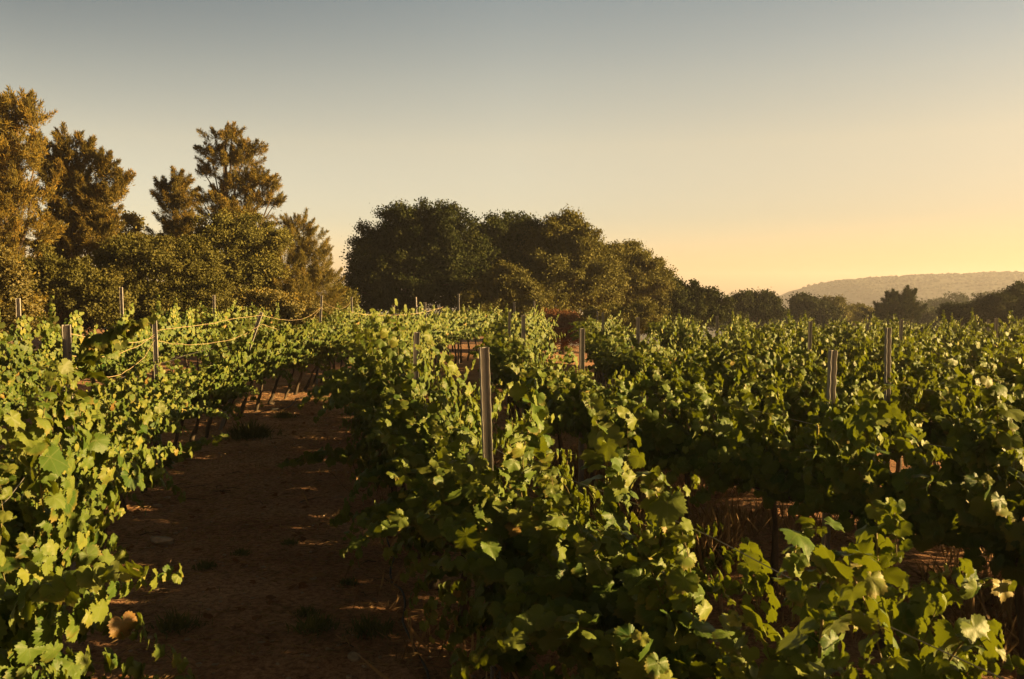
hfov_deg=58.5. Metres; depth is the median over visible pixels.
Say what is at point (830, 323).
grapevine
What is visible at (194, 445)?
grapevine
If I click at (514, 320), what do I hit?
grapevine
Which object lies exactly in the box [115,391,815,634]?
grass
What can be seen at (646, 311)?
bush
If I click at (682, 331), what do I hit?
grapevine
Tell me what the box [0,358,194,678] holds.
grapevine
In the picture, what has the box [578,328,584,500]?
trellis post
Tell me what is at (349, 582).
weed tuft
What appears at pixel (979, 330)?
grapevine
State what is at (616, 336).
grapevine
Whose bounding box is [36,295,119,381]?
grapevine
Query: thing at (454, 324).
grapevine
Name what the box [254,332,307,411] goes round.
grapevine
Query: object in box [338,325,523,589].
grapevine
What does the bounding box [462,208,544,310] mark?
oak tree
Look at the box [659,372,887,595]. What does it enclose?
grapevine
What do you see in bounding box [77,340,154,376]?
loose cane
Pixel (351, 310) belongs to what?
trellis post
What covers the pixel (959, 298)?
woods
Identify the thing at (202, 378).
grapevine
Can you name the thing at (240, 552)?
weed tuft
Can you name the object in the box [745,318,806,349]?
grapevine
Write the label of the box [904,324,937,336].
grapevine
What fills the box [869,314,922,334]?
grapevine
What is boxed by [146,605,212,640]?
weed tuft
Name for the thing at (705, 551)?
weed tuft
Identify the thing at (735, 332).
grapevine
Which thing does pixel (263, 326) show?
grapevine
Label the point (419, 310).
grapevine
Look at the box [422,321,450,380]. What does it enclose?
grapevine
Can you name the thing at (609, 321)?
grapevine
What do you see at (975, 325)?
grapevine
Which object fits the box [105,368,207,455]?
grapevine
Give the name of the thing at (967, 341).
grapevine
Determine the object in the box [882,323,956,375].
grapevine
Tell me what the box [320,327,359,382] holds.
grapevine
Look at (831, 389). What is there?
trellis post
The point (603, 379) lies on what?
trellis post
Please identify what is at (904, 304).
pine tree
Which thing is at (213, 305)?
trellis post
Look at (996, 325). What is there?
trellis post
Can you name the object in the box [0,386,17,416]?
grapevine
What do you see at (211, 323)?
trellis wire
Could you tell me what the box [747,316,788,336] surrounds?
grapevine
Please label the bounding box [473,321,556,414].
grapevine
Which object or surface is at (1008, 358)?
grapevine
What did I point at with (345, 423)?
grapevine
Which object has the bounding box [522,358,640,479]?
grapevine
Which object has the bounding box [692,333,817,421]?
grapevine
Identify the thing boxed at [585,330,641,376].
grapevine
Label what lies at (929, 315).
woods
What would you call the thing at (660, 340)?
grapevine
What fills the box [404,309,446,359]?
grapevine
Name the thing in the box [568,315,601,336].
grapevine
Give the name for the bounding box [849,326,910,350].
grapevine
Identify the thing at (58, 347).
grapevine
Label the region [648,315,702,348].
grapevine
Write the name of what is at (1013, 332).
grapevine
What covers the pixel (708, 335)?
grapevine
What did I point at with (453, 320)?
grapevine
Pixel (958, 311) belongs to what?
oak tree
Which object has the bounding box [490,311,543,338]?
grapevine
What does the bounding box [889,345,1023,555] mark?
grapevine
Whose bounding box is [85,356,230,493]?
grapevine
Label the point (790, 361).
grapevine
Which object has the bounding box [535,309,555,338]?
grapevine
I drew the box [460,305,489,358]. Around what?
grapevine
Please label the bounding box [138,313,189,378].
grapevine
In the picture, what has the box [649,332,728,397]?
grapevine
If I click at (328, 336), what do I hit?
grapevine
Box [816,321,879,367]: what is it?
grapevine
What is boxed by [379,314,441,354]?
grapevine
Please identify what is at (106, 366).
grapevine
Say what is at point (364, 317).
grapevine
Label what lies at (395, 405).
grapevine
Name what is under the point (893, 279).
scrub
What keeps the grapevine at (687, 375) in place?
on the ground at (264, 665)
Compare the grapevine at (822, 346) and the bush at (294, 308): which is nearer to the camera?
the grapevine at (822, 346)
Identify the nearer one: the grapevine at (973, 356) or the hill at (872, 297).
the grapevine at (973, 356)
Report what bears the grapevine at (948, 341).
on the ground at (264, 665)
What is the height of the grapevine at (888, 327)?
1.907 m
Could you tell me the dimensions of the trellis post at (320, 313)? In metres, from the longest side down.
2.350 x 0.056 x 0.037 m
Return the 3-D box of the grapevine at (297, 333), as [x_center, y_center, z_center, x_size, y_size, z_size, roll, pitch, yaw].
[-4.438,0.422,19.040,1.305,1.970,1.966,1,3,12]
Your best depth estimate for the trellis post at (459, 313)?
30.00 m
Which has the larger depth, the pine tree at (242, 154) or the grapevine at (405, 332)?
the pine tree at (242, 154)
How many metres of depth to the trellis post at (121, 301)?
17.20 m
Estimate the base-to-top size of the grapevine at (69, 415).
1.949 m
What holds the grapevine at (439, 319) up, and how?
on the ground at (264, 665)
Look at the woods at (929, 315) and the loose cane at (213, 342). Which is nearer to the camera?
the loose cane at (213, 342)
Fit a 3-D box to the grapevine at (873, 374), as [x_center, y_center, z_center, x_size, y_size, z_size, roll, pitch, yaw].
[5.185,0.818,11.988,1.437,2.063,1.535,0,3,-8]
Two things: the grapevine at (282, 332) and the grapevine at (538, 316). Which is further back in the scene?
the grapevine at (538, 316)
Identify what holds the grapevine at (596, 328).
on the ground at (264, 665)
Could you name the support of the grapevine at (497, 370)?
on the ground at (264, 665)
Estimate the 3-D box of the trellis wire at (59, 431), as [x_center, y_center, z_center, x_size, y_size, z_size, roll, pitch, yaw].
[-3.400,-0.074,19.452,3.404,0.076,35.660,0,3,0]
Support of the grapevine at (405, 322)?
on the ground at (264, 665)
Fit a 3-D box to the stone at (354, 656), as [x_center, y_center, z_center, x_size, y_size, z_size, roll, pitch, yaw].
[-1.005,2.017,5.815,0.069,0.032,0.096,-16,22,-39]
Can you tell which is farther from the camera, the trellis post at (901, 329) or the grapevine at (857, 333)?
the grapevine at (857, 333)
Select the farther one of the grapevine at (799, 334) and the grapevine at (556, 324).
the grapevine at (556, 324)
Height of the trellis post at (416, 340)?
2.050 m
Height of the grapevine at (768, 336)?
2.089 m
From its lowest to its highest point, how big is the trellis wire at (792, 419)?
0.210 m
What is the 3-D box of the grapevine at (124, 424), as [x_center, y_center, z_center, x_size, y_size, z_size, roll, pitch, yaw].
[-3.233,0.911,6.897,1.345,2.238,1.599,-1,3,-19]
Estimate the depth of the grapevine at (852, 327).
25.41 m
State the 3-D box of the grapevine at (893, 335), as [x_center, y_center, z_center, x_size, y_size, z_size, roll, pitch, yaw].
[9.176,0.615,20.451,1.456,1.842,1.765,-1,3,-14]
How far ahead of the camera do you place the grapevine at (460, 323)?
29.39 m
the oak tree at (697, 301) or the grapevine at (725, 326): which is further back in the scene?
the oak tree at (697, 301)
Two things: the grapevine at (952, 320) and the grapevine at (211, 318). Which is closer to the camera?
the grapevine at (211, 318)
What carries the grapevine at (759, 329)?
on the ground at (264, 665)
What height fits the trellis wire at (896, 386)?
0.442 m
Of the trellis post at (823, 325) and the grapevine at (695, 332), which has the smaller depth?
the grapevine at (695, 332)
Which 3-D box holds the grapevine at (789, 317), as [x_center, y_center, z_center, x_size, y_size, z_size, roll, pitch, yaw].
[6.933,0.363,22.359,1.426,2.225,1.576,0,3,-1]
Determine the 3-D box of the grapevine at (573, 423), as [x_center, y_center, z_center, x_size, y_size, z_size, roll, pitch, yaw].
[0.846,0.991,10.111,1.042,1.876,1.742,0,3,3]
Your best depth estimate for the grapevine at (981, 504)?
5.14 m
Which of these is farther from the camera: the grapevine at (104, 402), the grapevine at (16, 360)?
the grapevine at (16, 360)
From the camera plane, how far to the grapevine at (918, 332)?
19.25 m
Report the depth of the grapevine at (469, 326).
30.43 m
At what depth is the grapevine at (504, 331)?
18.45 m
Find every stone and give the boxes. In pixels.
[150,536,173,545]
[347,651,360,661]
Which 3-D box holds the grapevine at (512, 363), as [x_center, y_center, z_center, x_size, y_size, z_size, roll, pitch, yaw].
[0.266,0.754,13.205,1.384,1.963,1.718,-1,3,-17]
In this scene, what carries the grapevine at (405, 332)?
on the ground at (264, 665)
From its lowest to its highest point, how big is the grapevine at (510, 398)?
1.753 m
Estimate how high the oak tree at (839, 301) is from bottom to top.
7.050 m
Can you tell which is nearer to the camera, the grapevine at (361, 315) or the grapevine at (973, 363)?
the grapevine at (973, 363)
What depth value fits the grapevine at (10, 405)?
9.50 m
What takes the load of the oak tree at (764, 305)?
on the ground at (264, 665)
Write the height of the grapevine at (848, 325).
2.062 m
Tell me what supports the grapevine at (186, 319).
on the ground at (264, 665)
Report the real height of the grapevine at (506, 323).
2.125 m
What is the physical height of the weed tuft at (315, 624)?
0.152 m
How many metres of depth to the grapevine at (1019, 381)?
7.48 m
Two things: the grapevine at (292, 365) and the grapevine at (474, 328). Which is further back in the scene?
the grapevine at (474, 328)
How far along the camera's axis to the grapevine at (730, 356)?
18.58 m
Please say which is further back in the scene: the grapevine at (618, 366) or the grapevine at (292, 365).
the grapevine at (292, 365)
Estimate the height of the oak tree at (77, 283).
3.586 m
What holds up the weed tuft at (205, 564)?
on the ground at (264, 665)
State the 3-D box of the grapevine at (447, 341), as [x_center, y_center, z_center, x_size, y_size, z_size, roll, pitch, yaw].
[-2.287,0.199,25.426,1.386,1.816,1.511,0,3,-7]
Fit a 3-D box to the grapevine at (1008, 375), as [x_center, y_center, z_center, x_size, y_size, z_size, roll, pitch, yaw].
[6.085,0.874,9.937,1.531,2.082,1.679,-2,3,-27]
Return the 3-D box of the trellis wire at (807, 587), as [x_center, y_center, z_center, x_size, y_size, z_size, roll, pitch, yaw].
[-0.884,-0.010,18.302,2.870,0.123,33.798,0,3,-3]
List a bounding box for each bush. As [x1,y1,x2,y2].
[43,285,146,332]
[166,275,239,366]
[232,287,333,328]
[323,282,360,313]
[538,307,581,357]
[573,298,672,335]
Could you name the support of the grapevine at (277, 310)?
on the ground at (264, 665)
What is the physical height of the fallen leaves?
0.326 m
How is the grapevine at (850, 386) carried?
on the ground at (264, 665)
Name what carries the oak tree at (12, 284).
on the ground at (264, 665)
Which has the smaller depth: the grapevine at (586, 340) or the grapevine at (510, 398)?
the grapevine at (510, 398)
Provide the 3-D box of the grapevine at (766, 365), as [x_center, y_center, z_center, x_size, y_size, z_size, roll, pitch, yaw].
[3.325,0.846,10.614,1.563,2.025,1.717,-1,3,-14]
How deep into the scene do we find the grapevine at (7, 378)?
10.77 m
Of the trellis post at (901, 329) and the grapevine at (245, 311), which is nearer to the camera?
the trellis post at (901, 329)
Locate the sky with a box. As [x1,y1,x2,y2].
[0,0,1023,295]
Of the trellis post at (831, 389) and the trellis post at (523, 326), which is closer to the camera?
the trellis post at (831, 389)
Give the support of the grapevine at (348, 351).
on the ground at (264, 665)
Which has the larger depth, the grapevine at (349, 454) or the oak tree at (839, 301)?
the oak tree at (839, 301)
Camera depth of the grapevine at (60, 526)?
4.79 m
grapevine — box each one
[0,312,76,411]
[0,323,46,402]
[0,333,36,426]
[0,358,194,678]
[0,360,185,611]
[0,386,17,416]
[0,400,31,413]
[0,404,192,621]
[0,526,183,678]
[6,331,83,397]
[9,363,198,547]
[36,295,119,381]
[62,314,175,599]
[71,303,147,390]
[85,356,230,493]
[95,322,152,382]
[102,405,229,534]
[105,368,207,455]
[110,356,188,510]
[112,308,176,376]
[122,352,255,453]
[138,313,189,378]
[151,295,209,371]
[167,297,218,368]
[169,361,263,441]
[179,301,232,364]
[181,329,265,437]
[186,315,224,372]
[201,300,256,342]
[203,321,296,426]
[209,315,313,417]
[227,306,261,347]
[230,306,269,334]
[238,302,277,336]
[250,312,332,403]
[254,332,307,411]
[264,302,294,330]
[274,326,328,398]
[275,299,459,492]
[292,320,349,390]
[293,322,347,394]
[303,317,350,386]
[313,305,460,504]
[314,307,439,487]
[316,308,432,454]
[317,313,434,443]
[318,311,364,368]
[319,302,365,366]
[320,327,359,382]
[321,313,362,368]
[326,313,353,378]
[329,354,578,631]
[335,316,432,371]
[338,306,377,330]
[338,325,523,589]
[339,369,649,678]
[341,309,371,335]
[344,321,429,352]
[354,309,384,329]
[360,344,509,558]
[364,319,426,350]
[370,310,446,352]
[373,311,400,327]
[378,304,417,322]
[379,311,434,358]
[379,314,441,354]
[401,311,452,354]
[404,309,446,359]
[411,302,433,323]
[411,312,458,375]
[416,391,755,678]
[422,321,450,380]
[423,310,467,367]
[426,304,450,319]
[426,308,463,372]
[426,314,455,377]
[430,306,471,364]
[431,310,472,367]
[454,304,485,362]
[460,304,488,360]
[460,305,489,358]
[468,306,503,334]
[468,325,562,422]
[473,315,543,411]
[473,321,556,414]
[473,324,566,421]
[475,314,537,338]
[476,315,567,433]
[482,303,502,336]
[489,305,537,332]
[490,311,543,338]
[490,334,547,418]
[492,308,545,330]
[502,303,535,327]
[509,344,578,433]
[517,311,552,334]
[518,314,558,349]
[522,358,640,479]
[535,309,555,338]
[547,346,643,507]
[547,466,1023,678]
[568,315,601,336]
[568,315,620,381]
[570,322,606,379]
[571,319,628,385]
[572,325,610,384]
[578,318,625,385]
[579,351,754,532]
[585,319,662,379]
[585,322,630,397]
[585,327,635,379]
[585,330,634,384]
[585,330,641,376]
[593,330,661,386]
[594,311,626,334]
[599,315,678,383]
[605,340,802,519]
[608,337,696,415]
[645,317,689,347]
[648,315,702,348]
[648,321,691,347]
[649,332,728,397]
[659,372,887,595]
[669,314,713,354]
[670,309,704,349]
[670,328,800,415]
[673,331,739,370]
[683,316,741,367]
[685,315,708,345]
[685,325,728,360]
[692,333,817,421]
[700,324,755,368]
[715,324,739,341]
[724,326,860,436]
[725,324,755,340]
[726,308,739,343]
[727,326,818,374]
[728,319,758,375]
[729,317,803,376]
[735,311,746,329]
[740,321,785,345]
[745,314,755,333]
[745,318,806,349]
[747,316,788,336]
[755,338,840,381]
[756,516,1005,678]
[758,335,908,445]
[761,315,834,354]
[781,309,806,339]
[788,368,1023,649]
[791,336,879,397]
[798,332,903,385]
[802,318,867,362]
[803,310,812,324]
[803,317,833,348]
[807,319,841,347]
[812,315,846,334]
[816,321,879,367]
[816,351,985,486]
[821,315,882,344]
[828,317,873,346]
[830,325,924,376]
[837,328,898,375]
[838,324,895,346]
[847,376,1023,678]
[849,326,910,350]
[852,323,953,472]
[853,313,898,332]
[865,330,986,465]
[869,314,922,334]
[873,320,895,332]
[874,329,979,370]
[875,328,944,349]
[877,317,937,346]
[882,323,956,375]
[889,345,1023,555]
[892,568,1016,643]
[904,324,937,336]
[906,339,1023,422]
[912,316,976,345]
[929,323,1004,355]
[932,320,1023,370]
[934,310,964,339]
[940,323,986,341]
[944,329,1004,350]
[950,312,963,329]
[951,318,1023,354]
[954,335,1023,376]
[960,339,1022,360]
[960,349,1023,472]
[966,308,993,335]
[975,340,1023,361]
[979,310,1023,350]
[981,350,1023,403]
[993,347,1016,377]
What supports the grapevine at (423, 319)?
on the ground at (264, 665)
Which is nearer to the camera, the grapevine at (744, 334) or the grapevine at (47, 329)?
the grapevine at (47, 329)
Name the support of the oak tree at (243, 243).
on the ground at (264, 665)
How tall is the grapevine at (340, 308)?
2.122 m
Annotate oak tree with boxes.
[0,243,59,340]
[14,240,138,334]
[90,226,230,324]
[185,207,299,310]
[333,196,497,316]
[452,258,558,319]
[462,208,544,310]
[510,211,533,221]
[511,203,639,354]
[597,238,683,307]
[649,275,739,328]
[720,288,794,323]
[785,291,844,325]
[820,294,855,327]
[848,302,874,328]
[935,300,990,327]
[961,279,1023,328]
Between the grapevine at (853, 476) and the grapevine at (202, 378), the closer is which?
the grapevine at (853, 476)
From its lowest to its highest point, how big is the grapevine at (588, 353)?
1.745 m
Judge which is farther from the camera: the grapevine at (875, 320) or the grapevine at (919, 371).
the grapevine at (875, 320)
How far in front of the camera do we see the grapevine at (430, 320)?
21.25 m
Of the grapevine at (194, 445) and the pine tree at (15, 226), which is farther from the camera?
the pine tree at (15, 226)
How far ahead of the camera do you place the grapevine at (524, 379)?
12.08 m
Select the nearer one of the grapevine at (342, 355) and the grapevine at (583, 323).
the grapevine at (342, 355)
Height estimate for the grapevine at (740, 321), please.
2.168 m
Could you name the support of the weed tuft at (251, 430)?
on the ground at (264, 665)
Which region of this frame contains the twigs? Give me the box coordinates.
[107,411,923,678]
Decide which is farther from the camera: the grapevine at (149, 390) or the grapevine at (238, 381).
the grapevine at (238, 381)
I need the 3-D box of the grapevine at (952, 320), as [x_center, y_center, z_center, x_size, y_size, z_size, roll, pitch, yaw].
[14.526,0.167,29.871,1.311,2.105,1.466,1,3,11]
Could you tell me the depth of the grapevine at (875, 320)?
30.37 m
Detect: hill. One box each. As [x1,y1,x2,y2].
[356,295,730,317]
[708,273,1023,338]
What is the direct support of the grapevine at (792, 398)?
on the ground at (264, 665)
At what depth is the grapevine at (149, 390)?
9.68 m
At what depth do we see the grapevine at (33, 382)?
12.80 m
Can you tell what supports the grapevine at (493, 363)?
on the ground at (264, 665)
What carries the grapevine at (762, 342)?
on the ground at (264, 665)
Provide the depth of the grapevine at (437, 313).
35.48 m
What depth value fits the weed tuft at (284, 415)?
16.96 m
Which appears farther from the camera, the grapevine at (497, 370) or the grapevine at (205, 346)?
the grapevine at (205, 346)
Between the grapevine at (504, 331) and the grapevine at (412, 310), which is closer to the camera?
the grapevine at (504, 331)
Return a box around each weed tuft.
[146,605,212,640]
[191,558,217,570]
[198,417,281,442]
[230,546,251,555]
[272,410,298,418]
[281,538,298,545]
[285,610,339,641]
[293,605,323,617]
[333,575,357,585]
[342,607,402,640]
[691,537,743,567]
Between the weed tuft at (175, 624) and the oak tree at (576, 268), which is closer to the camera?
the weed tuft at (175, 624)
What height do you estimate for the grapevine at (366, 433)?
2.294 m
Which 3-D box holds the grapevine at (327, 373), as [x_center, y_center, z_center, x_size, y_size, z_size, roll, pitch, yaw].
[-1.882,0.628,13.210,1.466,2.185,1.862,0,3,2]
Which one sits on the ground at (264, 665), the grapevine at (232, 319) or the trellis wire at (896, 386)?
the grapevine at (232, 319)
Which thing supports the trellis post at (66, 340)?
on the ground at (264, 665)
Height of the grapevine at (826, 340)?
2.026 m
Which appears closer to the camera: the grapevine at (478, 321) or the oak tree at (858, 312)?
the grapevine at (478, 321)
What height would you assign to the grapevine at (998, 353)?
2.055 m
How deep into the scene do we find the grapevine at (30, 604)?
3.20 m
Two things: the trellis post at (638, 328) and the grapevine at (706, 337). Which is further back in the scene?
the grapevine at (706, 337)
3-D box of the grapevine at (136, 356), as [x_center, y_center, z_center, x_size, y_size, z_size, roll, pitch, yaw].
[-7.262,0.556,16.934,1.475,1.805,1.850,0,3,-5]
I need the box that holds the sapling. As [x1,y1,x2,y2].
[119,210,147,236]
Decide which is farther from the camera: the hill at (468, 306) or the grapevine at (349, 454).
the hill at (468, 306)
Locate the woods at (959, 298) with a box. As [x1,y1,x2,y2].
[915,288,1004,310]
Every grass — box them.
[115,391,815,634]
[299,427,1018,678]
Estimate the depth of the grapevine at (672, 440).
7.91 m
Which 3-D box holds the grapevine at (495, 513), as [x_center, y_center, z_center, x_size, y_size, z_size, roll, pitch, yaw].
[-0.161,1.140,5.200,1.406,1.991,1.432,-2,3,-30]
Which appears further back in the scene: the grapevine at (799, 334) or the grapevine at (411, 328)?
the grapevine at (799, 334)
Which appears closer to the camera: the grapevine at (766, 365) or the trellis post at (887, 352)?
the trellis post at (887, 352)
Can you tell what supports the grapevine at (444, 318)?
on the ground at (264, 665)
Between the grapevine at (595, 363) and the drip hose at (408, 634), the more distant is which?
the grapevine at (595, 363)
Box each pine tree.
[0,85,70,343]
[23,121,136,265]
[139,166,204,239]
[190,121,287,307]
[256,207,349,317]
[860,285,927,325]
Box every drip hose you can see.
[255,396,302,414]
[386,536,429,678]
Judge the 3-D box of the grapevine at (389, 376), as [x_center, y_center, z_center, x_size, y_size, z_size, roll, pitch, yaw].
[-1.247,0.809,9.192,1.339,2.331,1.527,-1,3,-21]
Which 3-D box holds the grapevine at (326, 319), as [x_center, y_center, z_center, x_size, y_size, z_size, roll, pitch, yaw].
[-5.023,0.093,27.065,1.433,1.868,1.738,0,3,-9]
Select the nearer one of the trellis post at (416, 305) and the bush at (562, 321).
the trellis post at (416, 305)
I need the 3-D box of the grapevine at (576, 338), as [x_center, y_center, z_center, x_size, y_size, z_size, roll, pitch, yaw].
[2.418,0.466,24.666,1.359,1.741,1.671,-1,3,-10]
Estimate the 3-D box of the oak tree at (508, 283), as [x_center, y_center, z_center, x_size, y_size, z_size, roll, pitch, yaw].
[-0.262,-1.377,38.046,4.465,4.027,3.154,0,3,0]
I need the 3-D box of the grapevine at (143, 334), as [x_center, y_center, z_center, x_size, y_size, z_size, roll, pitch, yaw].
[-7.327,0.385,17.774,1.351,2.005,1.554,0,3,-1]
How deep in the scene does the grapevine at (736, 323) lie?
31.84 m
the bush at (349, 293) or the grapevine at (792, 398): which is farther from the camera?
the bush at (349, 293)
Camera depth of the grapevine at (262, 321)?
26.83 m
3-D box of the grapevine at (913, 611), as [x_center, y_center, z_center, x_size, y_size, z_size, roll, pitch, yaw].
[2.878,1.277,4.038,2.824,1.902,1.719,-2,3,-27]
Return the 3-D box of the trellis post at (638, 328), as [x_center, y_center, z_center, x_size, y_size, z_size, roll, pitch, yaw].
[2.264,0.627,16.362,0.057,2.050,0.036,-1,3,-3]
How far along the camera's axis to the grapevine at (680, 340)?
23.34 m
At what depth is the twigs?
10.31 m
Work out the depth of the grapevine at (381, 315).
31.18 m
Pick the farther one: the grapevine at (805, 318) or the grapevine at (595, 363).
the grapevine at (805, 318)
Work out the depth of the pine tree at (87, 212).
30.06 m
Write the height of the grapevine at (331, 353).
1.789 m
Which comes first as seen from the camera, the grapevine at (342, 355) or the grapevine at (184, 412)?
the grapevine at (184, 412)
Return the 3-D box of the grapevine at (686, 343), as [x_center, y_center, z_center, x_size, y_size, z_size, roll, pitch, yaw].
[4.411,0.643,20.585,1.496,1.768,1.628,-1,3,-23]
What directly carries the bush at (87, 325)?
on the ground at (264, 665)
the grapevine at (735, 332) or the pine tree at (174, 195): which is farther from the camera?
the pine tree at (174, 195)
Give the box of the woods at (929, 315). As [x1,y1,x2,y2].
[435,302,1007,340]
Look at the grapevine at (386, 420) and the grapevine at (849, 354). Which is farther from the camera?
the grapevine at (849, 354)
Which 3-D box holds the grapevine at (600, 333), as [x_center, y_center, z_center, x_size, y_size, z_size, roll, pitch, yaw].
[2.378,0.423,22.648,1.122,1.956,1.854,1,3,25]
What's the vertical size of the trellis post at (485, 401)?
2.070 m
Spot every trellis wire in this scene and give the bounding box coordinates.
[0,317,397,505]
[157,315,259,330]
[425,317,1003,678]
[535,360,1022,459]
[733,366,981,396]
[738,483,991,558]
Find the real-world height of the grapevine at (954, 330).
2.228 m
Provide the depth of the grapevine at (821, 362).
13.83 m
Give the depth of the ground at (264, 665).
7.90 m
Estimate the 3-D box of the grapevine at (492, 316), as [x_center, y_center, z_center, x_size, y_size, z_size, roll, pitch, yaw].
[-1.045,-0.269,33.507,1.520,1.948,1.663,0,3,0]
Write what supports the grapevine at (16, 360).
on the ground at (264, 665)
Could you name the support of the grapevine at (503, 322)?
on the ground at (264, 665)
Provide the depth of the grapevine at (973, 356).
16.90 m
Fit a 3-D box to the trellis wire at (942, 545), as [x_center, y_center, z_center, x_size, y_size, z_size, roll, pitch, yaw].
[1.002,0.657,19.084,2.499,0.210,29.382,0,3,-4]
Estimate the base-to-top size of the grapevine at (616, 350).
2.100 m
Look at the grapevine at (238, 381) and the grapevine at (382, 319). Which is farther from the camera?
the grapevine at (382, 319)
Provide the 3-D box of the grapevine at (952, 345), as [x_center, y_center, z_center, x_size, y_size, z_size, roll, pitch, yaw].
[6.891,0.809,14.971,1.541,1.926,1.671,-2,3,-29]
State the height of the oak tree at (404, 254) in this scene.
6.809 m
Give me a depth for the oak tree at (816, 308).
74.00 m
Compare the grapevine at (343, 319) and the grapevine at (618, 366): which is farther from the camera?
the grapevine at (343, 319)
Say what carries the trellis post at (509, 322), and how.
on the ground at (264, 665)
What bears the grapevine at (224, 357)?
on the ground at (264, 665)
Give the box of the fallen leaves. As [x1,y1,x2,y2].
[64,391,1014,678]
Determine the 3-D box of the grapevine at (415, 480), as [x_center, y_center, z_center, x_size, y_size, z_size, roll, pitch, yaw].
[-0.377,1.081,6.356,1.698,1.988,1.915,-1,3,-13]
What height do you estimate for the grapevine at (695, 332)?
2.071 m
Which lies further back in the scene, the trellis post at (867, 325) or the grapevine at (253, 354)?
the trellis post at (867, 325)
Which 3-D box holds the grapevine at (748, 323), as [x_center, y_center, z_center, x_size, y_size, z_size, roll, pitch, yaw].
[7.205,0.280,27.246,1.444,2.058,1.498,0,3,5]
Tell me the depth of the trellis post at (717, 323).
20.01 m
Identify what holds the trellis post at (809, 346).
on the ground at (264, 665)
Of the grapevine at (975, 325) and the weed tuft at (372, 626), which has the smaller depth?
the weed tuft at (372, 626)
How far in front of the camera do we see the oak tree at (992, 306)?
48.95 m
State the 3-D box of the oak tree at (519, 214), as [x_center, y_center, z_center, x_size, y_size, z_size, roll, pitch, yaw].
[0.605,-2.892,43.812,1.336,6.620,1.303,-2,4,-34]
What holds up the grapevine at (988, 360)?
on the ground at (264, 665)
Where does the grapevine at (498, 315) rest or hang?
on the ground at (264, 665)
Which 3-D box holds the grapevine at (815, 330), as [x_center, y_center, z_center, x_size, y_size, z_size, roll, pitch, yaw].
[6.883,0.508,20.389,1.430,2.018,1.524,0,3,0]
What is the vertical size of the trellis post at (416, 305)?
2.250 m
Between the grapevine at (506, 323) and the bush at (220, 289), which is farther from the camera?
the bush at (220, 289)
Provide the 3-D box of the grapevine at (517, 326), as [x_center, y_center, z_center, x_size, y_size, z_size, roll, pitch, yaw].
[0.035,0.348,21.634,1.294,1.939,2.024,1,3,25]
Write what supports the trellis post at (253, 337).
on the ground at (264, 665)
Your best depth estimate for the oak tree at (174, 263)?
26.09 m
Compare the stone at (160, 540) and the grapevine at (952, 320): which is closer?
the stone at (160, 540)
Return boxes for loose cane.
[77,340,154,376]
[161,325,259,344]
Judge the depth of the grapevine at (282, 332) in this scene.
16.86 m
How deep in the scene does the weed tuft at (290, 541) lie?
8.57 m
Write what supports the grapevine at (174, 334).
on the ground at (264, 665)
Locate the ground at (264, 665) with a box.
[0,319,1023,678]
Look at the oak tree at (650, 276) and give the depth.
42.24 m
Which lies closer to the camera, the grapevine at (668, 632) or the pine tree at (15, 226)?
the grapevine at (668, 632)
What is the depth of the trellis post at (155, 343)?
12.03 m
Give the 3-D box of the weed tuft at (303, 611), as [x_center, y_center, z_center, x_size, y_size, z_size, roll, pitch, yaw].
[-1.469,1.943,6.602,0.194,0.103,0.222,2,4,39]
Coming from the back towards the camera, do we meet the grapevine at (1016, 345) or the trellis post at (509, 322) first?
the trellis post at (509, 322)
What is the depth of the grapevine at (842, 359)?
12.85 m
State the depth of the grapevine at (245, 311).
24.83 m
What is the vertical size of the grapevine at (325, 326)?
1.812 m
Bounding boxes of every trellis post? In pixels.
[15,298,22,411]
[62,325,75,609]
[119,287,125,376]
[152,321,161,464]
[213,295,214,363]
[219,312,262,429]
[315,295,322,383]
[350,297,352,357]
[413,332,419,382]
[415,297,416,314]
[458,294,459,363]
[479,347,500,678]
[506,312,510,404]
[521,315,524,433]
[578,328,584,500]
[602,313,604,385]
[636,317,639,343]
[716,316,718,337]
[807,321,812,352]
[819,350,837,590]
[822,315,824,328]
[866,317,868,333]
[883,328,891,466]
[899,319,902,345]
[994,318,997,346]
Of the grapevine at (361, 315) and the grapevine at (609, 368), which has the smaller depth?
the grapevine at (609, 368)
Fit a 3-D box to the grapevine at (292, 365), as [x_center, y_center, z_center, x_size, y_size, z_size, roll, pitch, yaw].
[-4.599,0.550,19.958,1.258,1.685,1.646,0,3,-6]
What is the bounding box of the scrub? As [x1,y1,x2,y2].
[780,271,1023,324]
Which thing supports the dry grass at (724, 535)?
on the ground at (264, 665)
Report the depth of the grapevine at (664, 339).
26.92 m
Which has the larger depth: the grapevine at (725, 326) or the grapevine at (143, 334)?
the grapevine at (725, 326)
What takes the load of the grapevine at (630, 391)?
on the ground at (264, 665)
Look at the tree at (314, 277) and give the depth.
30.73 m
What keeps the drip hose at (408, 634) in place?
on the ground at (264, 665)
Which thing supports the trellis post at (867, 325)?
on the ground at (264, 665)
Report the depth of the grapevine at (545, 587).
4.28 m
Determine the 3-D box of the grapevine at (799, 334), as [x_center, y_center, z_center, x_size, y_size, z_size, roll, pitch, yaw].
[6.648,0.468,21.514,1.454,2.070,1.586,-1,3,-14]
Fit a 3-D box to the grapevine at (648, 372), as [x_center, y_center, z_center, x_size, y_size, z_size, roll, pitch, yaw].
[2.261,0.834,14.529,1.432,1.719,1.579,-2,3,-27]

